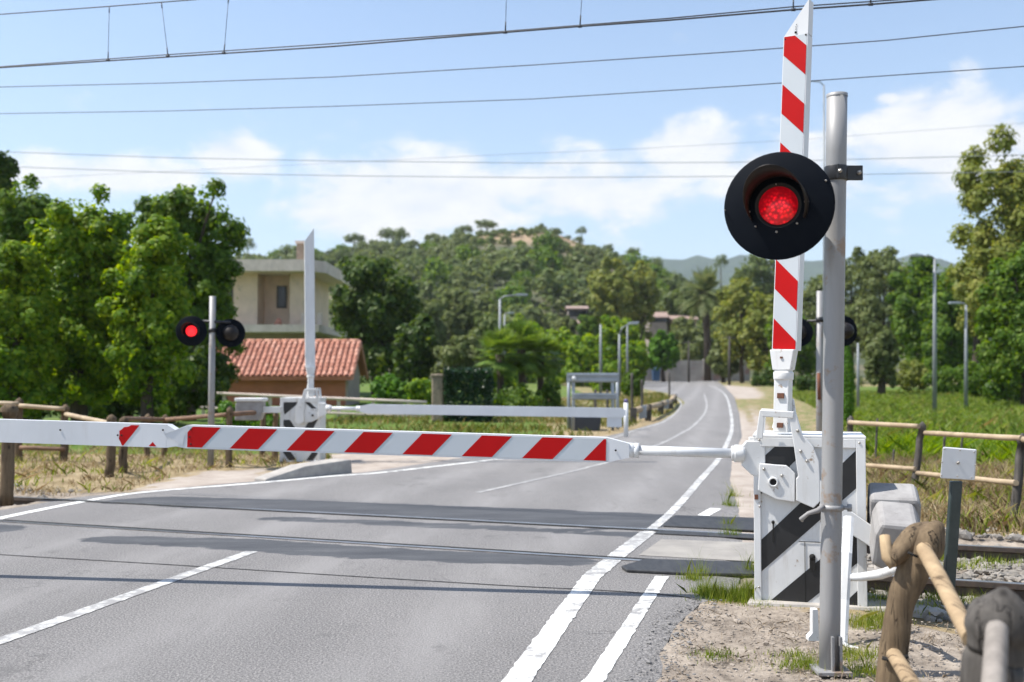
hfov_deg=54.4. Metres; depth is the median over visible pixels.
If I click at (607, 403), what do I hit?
stake
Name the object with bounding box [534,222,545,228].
hill shrub
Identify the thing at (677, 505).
edge line
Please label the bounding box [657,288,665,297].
hill shrub
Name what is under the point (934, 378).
street lamp
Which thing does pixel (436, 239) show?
hill shrub
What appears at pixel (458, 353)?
bush
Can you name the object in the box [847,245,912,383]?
leafy tree
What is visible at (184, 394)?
undergrowth
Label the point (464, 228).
umbrella pine
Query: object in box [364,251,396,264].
hill shrub
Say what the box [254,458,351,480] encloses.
kerb
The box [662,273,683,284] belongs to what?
hill shrub
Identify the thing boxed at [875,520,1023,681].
rustic fence
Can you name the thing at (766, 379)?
bush
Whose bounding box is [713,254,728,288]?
umbrella pine
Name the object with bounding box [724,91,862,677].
crossing signal
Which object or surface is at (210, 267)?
leafy tree
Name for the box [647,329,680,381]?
leafy tree
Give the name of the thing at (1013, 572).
ballast
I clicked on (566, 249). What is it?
hill shrub
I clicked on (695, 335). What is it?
leafy tree
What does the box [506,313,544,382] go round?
leafy tree
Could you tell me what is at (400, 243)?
hill shrub
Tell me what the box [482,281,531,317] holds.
hill shrub
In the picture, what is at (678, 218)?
sky
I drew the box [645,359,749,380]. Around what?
boundary wall
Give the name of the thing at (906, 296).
leafy tree
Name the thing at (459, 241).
hill shrub
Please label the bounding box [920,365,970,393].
bush
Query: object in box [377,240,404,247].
hill shrub
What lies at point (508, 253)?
hill shrub
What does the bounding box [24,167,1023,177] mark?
overhead wire
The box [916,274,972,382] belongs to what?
leafy tree
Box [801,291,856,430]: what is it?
crossing signal
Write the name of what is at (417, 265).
hill shrub
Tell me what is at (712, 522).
rubber mat
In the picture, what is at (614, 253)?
hill shrub
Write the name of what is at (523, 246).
hill shrub
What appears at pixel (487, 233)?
hill shrub
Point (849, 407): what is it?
cypress
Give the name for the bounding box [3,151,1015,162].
overhead wire
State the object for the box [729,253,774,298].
leafy tree
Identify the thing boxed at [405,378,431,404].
bush
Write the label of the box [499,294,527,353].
street lamp
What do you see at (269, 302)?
concrete house
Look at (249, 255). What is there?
hill shrub
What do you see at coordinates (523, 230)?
hill shrub
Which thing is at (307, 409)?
level crossing barrier
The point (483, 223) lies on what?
umbrella pine
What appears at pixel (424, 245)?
hill shrub
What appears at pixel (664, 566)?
rubber mat
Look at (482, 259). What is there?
hill shrub
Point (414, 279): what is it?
hill shrub
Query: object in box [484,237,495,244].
hill shrub
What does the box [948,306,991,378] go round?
leafy tree
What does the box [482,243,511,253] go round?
hill shrub
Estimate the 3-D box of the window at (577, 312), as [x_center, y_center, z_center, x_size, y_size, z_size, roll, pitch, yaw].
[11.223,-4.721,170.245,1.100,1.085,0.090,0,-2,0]
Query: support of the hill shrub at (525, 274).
on the hill at (528, 241)
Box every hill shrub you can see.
[235,251,247,258]
[238,253,258,258]
[259,255,279,258]
[265,248,285,257]
[274,244,295,258]
[282,250,316,259]
[314,248,323,258]
[315,252,338,265]
[323,248,338,260]
[329,248,352,259]
[329,264,360,295]
[329,299,341,315]
[332,243,349,258]
[349,242,369,257]
[353,249,379,260]
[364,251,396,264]
[366,242,397,254]
[367,239,378,243]
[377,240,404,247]
[386,256,407,267]
[388,271,429,283]
[389,237,404,248]
[391,248,414,264]
[398,251,425,265]
[398,254,428,280]
[401,241,415,248]
[409,239,421,248]
[413,280,440,301]
[417,248,428,259]
[419,240,434,250]
[420,255,455,288]
[422,245,442,258]
[425,242,436,249]
[426,250,449,260]
[428,236,442,244]
[431,284,473,299]
[434,242,457,256]
[435,255,453,263]
[437,263,460,284]
[440,247,471,260]
[441,258,466,270]
[443,236,467,251]
[446,229,481,247]
[447,233,477,244]
[447,266,495,294]
[453,245,481,266]
[456,242,481,256]
[460,257,499,288]
[469,250,507,271]
[472,250,509,277]
[473,294,505,316]
[475,232,482,237]
[477,239,486,245]
[478,291,507,298]
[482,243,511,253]
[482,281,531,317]
[483,230,495,236]
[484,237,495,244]
[491,256,542,283]
[493,229,504,236]
[496,236,512,246]
[497,303,537,320]
[498,304,560,348]
[501,247,526,261]
[504,229,523,237]
[505,269,533,288]
[510,250,538,271]
[510,266,565,311]
[514,240,526,245]
[516,243,533,255]
[520,227,527,233]
[526,229,535,236]
[526,246,565,276]
[531,229,562,256]
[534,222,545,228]
[534,226,542,234]
[537,267,589,296]
[538,311,554,320]
[546,227,559,234]
[550,255,578,273]
[553,234,574,256]
[553,286,608,314]
[568,244,585,254]
[568,251,589,266]
[570,263,604,277]
[571,236,583,243]
[571,292,617,315]
[576,270,595,289]
[577,254,603,271]
[582,245,604,258]
[599,249,618,259]
[602,252,630,270]
[618,265,636,273]
[623,251,654,267]
[634,325,644,340]
[645,276,668,289]
[651,264,671,278]
[656,277,682,291]
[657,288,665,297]
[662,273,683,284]
[696,317,710,326]
[696,323,724,348]
[697,302,738,326]
[710,322,725,337]
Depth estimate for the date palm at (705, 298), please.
127.59 m
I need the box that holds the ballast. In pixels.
[0,483,1023,622]
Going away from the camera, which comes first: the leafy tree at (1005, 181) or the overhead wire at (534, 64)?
the overhead wire at (534, 64)
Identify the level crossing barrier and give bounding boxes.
[0,0,920,647]
[235,229,625,461]
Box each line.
[0,0,931,67]
[0,459,498,518]
[0,551,257,643]
[478,394,707,492]
[501,576,600,681]
[581,576,667,681]
[582,531,655,576]
[612,399,681,437]
[644,385,733,531]
[699,508,720,515]
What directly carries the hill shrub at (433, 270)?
on the hill at (528, 241)
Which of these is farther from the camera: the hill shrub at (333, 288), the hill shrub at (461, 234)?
the hill shrub at (461, 234)
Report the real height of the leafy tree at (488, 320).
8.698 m
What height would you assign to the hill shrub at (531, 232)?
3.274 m
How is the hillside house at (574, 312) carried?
on the hill at (528, 241)
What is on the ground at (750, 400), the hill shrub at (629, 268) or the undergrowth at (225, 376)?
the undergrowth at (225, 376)
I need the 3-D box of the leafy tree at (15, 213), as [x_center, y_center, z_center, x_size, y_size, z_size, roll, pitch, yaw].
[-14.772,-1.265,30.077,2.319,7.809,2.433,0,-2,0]
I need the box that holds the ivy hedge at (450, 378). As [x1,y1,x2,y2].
[442,366,494,422]
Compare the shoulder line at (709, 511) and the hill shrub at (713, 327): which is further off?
the hill shrub at (713, 327)
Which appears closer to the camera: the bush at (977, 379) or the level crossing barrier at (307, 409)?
the level crossing barrier at (307, 409)
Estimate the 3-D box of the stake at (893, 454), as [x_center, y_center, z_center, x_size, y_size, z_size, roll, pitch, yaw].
[6.098,1.894,15.946,0.072,0.311,0.045,0,-2,0]
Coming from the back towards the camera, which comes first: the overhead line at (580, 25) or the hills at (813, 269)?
the hills at (813, 269)
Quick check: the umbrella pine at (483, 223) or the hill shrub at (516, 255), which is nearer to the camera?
the hill shrub at (516, 255)
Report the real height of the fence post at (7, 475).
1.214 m
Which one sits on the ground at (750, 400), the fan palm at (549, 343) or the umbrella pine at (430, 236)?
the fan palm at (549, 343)
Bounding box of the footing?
[747,592,948,619]
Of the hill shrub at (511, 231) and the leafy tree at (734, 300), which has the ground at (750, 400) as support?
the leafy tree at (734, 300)
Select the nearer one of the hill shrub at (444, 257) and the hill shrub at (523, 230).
the hill shrub at (444, 257)
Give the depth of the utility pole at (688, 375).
117.90 m
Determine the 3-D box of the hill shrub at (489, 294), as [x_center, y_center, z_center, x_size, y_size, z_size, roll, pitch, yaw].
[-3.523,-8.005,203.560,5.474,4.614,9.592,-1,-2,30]
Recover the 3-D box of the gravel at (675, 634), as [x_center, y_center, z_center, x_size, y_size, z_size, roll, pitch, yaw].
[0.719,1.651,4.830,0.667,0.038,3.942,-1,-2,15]
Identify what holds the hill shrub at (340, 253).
on the hill at (528, 241)
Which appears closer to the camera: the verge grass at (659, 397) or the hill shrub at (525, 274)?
the verge grass at (659, 397)
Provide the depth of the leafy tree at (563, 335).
98.98 m
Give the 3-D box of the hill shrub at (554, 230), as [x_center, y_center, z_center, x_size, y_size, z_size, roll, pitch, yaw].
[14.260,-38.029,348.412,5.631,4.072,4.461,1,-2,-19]
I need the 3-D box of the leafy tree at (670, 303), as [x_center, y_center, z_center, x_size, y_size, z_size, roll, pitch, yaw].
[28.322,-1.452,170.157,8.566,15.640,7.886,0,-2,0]
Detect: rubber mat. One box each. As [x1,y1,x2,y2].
[621,559,753,575]
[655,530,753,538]
[664,515,753,530]
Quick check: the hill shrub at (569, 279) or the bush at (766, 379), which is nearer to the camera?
the bush at (766, 379)
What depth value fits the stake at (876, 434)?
16.94 m
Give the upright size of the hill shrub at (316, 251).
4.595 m
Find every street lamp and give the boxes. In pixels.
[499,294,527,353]
[504,312,513,352]
[599,324,601,392]
[618,323,637,395]
[626,322,638,373]
[811,81,824,317]
[856,343,859,407]
[909,254,936,412]
[948,302,967,406]
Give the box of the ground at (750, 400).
[0,378,1023,681]
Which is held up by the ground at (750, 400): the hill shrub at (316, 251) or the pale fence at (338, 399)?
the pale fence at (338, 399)
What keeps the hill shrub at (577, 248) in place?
on the hill at (528, 241)
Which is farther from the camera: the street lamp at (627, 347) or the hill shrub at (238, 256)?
the hill shrub at (238, 256)
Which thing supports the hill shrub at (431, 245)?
on the hill at (528, 241)
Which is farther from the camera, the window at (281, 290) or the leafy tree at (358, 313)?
the window at (281, 290)
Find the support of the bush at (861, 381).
on the ground at (750, 400)
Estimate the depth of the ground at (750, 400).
11.54 m
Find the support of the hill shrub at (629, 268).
on the hill at (528, 241)
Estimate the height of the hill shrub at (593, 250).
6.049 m
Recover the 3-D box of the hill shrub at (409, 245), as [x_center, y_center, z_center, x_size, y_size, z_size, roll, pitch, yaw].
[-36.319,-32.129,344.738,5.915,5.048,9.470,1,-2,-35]
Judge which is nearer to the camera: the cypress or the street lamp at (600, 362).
the cypress
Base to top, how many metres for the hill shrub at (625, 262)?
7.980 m
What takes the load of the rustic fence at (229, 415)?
on the ground at (750, 400)
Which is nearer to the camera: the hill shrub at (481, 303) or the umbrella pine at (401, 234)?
the hill shrub at (481, 303)
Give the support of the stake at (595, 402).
on the ground at (750, 400)
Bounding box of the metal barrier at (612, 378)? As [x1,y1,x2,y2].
[567,373,618,430]
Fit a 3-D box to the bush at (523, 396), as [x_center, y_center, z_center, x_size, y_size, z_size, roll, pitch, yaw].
[0.241,2.586,42.071,2.467,1.853,2.359,0,-2,0]
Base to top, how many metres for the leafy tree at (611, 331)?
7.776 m
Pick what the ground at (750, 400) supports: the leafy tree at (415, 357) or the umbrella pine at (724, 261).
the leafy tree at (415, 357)
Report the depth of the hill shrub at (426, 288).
210.05 m
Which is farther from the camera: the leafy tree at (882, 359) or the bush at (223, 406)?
the leafy tree at (882, 359)
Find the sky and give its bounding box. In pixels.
[0,0,1023,263]
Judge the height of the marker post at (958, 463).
1.030 m
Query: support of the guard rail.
on the ground at (750, 400)
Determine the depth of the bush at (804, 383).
69.35 m
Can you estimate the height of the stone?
0.066 m
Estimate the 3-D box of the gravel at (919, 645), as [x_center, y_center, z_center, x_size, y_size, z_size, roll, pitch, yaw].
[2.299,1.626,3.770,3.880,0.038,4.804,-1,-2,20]
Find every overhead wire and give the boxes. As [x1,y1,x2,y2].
[0,66,1023,113]
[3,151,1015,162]
[4,26,1023,86]
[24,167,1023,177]
[40,123,1018,177]
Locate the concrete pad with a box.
[639,539,753,560]
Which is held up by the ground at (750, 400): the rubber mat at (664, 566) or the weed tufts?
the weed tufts
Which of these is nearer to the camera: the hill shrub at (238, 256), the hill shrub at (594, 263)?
the hill shrub at (594, 263)
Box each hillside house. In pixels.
[565,306,588,319]
[644,312,668,352]
[667,315,698,359]
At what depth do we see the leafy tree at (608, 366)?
74.11 m
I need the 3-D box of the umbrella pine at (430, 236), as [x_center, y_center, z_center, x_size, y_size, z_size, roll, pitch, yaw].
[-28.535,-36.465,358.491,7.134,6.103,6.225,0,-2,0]
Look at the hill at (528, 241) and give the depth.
220.01 m
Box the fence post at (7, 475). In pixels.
[0,403,18,505]
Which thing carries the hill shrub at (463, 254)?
on the hill at (528, 241)
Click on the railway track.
(964, 587)
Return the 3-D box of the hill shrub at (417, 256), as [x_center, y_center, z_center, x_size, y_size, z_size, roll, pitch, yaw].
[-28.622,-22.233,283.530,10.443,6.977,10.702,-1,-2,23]
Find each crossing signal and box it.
[176,296,244,466]
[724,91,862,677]
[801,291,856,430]
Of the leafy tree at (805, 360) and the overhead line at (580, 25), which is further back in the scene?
the leafy tree at (805, 360)
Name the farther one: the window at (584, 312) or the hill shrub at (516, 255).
the hill shrub at (516, 255)
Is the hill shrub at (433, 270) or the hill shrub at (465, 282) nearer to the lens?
the hill shrub at (465, 282)
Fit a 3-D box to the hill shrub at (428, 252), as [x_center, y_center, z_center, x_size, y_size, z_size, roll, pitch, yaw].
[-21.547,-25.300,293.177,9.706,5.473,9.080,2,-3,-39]
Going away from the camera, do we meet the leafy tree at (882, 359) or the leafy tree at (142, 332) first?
the leafy tree at (142, 332)
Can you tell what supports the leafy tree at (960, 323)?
on the ground at (750, 400)
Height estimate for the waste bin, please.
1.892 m
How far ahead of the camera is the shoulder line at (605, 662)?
5.70 m
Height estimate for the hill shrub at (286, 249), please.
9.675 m
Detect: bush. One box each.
[217,396,273,425]
[251,415,279,426]
[366,372,410,404]
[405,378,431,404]
[428,333,487,400]
[477,348,517,397]
[492,380,545,406]
[541,381,561,406]
[750,369,773,385]
[793,374,815,391]
[844,371,864,389]
[894,358,929,392]
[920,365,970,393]
[953,361,995,397]
[997,377,1020,403]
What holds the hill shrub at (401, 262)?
on the hill at (528, 241)
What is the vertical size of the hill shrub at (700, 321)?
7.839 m
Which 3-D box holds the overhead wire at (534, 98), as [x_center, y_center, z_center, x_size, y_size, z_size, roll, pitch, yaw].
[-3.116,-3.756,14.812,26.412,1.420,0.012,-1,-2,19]
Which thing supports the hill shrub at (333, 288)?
on the hill at (528, 241)
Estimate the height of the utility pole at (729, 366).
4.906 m
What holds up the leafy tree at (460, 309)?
on the ground at (750, 400)
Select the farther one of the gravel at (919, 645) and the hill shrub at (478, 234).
the hill shrub at (478, 234)
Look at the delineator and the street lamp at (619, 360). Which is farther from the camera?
the street lamp at (619, 360)
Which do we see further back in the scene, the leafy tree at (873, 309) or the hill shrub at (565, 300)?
the hill shrub at (565, 300)
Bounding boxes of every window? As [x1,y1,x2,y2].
[277,286,286,307]
[568,310,574,316]
[575,310,579,316]
[580,310,586,314]
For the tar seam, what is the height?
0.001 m
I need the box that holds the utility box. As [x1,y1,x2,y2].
[570,417,600,430]
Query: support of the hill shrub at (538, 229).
on the hill at (528, 241)
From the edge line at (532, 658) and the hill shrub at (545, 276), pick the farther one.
the hill shrub at (545, 276)
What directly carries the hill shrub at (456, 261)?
on the hill at (528, 241)
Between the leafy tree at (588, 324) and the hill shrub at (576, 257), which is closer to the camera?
the leafy tree at (588, 324)
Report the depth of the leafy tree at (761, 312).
105.51 m
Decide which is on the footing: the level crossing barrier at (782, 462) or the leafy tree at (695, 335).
the level crossing barrier at (782, 462)
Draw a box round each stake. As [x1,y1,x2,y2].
[594,390,596,407]
[606,389,608,407]
[630,373,633,407]
[640,380,642,405]
[668,373,669,395]
[875,418,877,457]
[891,449,894,464]
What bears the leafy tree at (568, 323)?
on the ground at (750, 400)
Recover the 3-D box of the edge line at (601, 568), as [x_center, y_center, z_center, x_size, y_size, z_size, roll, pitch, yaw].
[0.940,1.772,8.405,0.169,0.001,2.226,-1,-2,18]
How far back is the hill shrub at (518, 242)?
307.67 m
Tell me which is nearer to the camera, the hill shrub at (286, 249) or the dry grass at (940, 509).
the dry grass at (940, 509)
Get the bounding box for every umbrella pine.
[244,236,257,252]
[342,233,365,244]
[377,226,410,241]
[423,232,440,240]
[455,225,473,232]
[474,219,497,229]
[574,226,587,242]
[602,243,613,251]
[624,247,641,256]
[649,256,663,266]
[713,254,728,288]
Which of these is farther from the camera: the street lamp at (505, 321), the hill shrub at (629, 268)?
the hill shrub at (629, 268)
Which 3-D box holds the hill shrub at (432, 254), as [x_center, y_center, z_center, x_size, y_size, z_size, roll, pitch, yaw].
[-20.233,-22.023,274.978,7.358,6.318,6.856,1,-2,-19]
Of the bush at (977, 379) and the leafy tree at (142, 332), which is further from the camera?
the bush at (977, 379)
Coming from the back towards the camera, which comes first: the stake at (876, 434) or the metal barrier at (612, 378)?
the metal barrier at (612, 378)
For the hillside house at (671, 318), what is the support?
on the hill at (528, 241)
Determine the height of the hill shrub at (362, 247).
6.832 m
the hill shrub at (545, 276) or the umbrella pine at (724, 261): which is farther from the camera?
the umbrella pine at (724, 261)
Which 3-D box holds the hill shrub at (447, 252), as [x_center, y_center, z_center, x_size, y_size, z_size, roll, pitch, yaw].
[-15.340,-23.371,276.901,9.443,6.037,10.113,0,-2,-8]
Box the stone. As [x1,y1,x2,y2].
[927,607,944,616]
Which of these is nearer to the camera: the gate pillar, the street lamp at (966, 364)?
the gate pillar
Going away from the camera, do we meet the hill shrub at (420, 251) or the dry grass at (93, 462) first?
the dry grass at (93, 462)
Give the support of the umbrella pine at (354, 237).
on the hill at (528, 241)
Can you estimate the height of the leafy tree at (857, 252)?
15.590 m
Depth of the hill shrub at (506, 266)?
227.81 m
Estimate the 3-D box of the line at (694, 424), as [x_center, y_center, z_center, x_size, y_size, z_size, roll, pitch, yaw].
[6.974,2.721,39.288,1.714,0.212,55.426,0,-2,14]
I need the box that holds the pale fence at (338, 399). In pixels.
[139,392,426,416]
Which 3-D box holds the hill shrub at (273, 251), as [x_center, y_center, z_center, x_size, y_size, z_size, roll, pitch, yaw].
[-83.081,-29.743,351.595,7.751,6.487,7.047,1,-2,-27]
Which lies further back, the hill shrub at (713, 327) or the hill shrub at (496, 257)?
the hill shrub at (496, 257)
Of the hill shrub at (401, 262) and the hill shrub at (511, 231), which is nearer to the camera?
the hill shrub at (401, 262)
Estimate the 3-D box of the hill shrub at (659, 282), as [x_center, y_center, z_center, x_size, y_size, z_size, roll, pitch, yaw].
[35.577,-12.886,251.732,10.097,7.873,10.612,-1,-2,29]
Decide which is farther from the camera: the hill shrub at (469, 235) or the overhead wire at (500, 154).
the hill shrub at (469, 235)
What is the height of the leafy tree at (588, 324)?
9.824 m
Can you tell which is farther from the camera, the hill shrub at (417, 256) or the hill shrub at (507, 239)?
the hill shrub at (507, 239)
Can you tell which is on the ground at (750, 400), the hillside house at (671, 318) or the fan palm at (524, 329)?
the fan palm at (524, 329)
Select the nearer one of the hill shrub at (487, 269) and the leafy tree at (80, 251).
the leafy tree at (80, 251)
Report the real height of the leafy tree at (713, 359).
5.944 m
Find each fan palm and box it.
[473,324,526,395]
[494,317,546,387]
[523,330,565,392]
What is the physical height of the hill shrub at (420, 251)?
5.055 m
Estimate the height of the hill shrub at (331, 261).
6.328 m
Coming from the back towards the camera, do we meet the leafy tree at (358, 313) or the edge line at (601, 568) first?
the leafy tree at (358, 313)
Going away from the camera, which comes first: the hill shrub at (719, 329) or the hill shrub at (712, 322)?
the hill shrub at (719, 329)
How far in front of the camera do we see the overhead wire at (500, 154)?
60.41 m
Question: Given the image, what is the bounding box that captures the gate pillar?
[431,374,444,421]
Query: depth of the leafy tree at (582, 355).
91.01 m
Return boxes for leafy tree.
[0,150,20,198]
[0,173,56,419]
[0,240,66,419]
[20,183,139,420]
[95,214,199,422]
[133,177,250,420]
[330,254,423,395]
[391,313,439,383]
[415,295,448,350]
[440,287,477,358]
[468,311,506,352]
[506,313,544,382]
[530,326,577,384]
[550,315,577,336]
[560,333,615,386]
[576,314,599,339]
[586,256,638,326]
[590,358,624,391]
[599,314,640,373]
[616,340,650,376]
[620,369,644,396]
[622,260,660,339]
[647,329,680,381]
[654,287,700,323]
[669,317,694,347]
[677,323,703,359]
[705,334,739,382]
[709,276,765,382]
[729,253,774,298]
[737,292,773,373]
[763,313,815,385]
[802,274,822,377]
[811,246,877,370]
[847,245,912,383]
[859,323,900,393]
[885,253,950,388]
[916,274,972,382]
[945,123,1023,401]
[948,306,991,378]
[953,247,995,371]
[973,242,1023,403]
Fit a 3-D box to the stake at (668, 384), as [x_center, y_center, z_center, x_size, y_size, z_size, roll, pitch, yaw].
[9.153,2.598,57.948,0.121,1.479,0.126,0,-2,0]
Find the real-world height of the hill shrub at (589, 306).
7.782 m
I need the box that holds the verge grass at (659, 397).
[326,391,677,435]
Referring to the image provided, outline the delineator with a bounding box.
[624,399,627,436]
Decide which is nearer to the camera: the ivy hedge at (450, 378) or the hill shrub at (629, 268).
the ivy hedge at (450, 378)
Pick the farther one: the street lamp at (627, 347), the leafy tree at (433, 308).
the leafy tree at (433, 308)
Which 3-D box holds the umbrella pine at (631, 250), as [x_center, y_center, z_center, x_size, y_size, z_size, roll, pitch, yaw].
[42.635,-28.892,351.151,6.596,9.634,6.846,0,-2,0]
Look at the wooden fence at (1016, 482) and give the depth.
11.84 m
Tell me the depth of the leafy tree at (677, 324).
149.20 m
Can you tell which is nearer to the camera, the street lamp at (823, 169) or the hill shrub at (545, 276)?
the street lamp at (823, 169)
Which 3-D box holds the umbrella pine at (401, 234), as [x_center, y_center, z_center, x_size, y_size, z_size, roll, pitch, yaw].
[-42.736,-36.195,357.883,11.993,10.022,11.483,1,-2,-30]
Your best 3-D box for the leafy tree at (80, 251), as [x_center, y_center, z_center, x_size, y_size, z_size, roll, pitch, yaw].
[-11.208,-0.803,26.091,3.536,6.617,2.660,0,-2,0]
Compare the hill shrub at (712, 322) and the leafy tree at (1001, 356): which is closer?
the leafy tree at (1001, 356)
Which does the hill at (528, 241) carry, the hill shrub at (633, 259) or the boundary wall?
the hill shrub at (633, 259)
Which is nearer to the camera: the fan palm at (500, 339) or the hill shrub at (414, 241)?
the fan palm at (500, 339)
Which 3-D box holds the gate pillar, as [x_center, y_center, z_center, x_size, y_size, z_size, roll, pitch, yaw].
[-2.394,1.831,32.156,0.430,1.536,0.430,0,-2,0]
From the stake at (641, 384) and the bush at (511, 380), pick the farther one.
the bush at (511, 380)
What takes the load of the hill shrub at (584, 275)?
on the hill at (528, 241)
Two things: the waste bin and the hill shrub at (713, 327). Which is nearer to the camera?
the waste bin
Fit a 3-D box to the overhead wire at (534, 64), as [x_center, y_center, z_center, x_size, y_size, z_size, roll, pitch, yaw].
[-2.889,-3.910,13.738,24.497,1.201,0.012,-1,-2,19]
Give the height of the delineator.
0.923 m
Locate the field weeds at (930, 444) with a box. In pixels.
[864,427,1021,466]
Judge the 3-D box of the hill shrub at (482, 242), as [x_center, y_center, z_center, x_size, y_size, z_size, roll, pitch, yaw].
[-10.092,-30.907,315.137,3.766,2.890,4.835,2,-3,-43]
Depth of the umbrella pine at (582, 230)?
358.04 m
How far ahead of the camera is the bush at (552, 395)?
43.61 m
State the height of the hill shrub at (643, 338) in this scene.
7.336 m
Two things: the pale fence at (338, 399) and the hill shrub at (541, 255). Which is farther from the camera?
the hill shrub at (541, 255)
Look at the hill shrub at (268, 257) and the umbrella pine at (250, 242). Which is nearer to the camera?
the hill shrub at (268, 257)
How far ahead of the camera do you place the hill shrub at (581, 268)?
236.52 m
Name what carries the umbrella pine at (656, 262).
on the hill at (528, 241)
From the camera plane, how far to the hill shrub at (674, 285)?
261.29 m
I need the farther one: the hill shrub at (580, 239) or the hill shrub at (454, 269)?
the hill shrub at (580, 239)
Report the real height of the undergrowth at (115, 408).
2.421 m
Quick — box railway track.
[0,496,1023,600]
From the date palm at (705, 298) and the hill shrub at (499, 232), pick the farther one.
the hill shrub at (499, 232)
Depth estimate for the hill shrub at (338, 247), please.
338.82 m
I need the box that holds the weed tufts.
[662,476,1023,680]
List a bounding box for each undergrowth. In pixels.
[0,379,66,419]
[48,367,157,422]
[134,346,223,423]
[194,335,241,413]
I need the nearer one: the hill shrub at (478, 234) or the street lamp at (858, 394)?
the street lamp at (858, 394)
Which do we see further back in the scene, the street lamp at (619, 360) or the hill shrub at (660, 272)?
the hill shrub at (660, 272)
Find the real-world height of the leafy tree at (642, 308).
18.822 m
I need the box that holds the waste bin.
[652,366,660,380]
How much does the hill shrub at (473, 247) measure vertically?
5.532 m
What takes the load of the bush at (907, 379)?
on the ground at (750, 400)
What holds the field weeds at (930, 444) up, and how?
on the ground at (750, 400)
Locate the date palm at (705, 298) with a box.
[676,265,723,380]
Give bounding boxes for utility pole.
[683,341,694,381]
[722,336,735,384]
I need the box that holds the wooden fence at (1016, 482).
[847,416,1023,522]
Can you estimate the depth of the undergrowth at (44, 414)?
30.58 m
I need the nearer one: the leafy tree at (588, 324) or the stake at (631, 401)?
the stake at (631, 401)
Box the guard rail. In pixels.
[630,394,676,421]
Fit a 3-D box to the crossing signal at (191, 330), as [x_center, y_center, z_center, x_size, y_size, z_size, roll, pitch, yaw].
[-4.912,0.659,16.220,1.072,2.790,0.445,2,-3,-42]
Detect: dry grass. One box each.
[0,443,332,496]
[866,445,1023,535]
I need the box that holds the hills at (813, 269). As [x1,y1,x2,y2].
[645,255,991,340]
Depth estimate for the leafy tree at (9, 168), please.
36.00 m
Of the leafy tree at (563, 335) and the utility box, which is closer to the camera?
the utility box
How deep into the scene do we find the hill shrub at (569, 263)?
247.26 m
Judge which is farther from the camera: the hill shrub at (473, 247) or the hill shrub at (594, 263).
the hill shrub at (473, 247)
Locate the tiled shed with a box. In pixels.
[215,339,367,405]
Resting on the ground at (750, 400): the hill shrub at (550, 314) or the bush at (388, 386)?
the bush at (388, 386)
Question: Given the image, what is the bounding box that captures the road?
[0,381,744,681]
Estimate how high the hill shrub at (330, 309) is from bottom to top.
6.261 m
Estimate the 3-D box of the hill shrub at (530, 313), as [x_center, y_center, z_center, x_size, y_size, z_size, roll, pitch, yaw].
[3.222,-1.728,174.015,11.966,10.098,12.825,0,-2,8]
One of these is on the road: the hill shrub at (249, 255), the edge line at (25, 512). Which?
the edge line at (25, 512)
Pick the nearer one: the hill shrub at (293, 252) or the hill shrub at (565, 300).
the hill shrub at (565, 300)
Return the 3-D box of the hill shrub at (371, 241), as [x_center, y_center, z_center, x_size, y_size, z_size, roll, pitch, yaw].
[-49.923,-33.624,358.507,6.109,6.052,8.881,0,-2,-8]
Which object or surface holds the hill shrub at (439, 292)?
on the hill at (528, 241)
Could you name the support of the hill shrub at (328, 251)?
on the hill at (528, 241)
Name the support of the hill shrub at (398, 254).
on the hill at (528, 241)
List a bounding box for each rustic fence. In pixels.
[0,398,278,477]
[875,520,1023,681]
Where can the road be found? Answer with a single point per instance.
(226, 623)
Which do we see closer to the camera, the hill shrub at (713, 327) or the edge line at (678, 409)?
the edge line at (678, 409)
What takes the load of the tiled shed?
on the ground at (750, 400)
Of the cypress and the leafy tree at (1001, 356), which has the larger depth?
the leafy tree at (1001, 356)
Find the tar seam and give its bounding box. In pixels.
[0,554,696,598]
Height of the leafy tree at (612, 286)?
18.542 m
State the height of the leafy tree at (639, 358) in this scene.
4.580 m
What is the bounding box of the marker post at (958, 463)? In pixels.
[940,447,976,604]
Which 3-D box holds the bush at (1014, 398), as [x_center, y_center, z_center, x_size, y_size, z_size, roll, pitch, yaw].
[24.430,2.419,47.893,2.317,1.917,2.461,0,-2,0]
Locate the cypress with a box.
[843,345,855,421]
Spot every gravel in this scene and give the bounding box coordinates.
[601,599,739,681]
[661,600,964,681]
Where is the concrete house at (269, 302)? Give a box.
[228,241,350,338]
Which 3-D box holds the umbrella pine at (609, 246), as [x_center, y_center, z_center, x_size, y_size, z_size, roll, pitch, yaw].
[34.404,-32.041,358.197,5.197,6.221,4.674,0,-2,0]
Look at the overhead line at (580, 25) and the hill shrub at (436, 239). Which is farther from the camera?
the hill shrub at (436, 239)
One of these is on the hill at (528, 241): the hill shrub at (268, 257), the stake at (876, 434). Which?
the hill shrub at (268, 257)
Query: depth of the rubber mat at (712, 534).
9.21 m
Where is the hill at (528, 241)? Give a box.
[123,230,968,377]

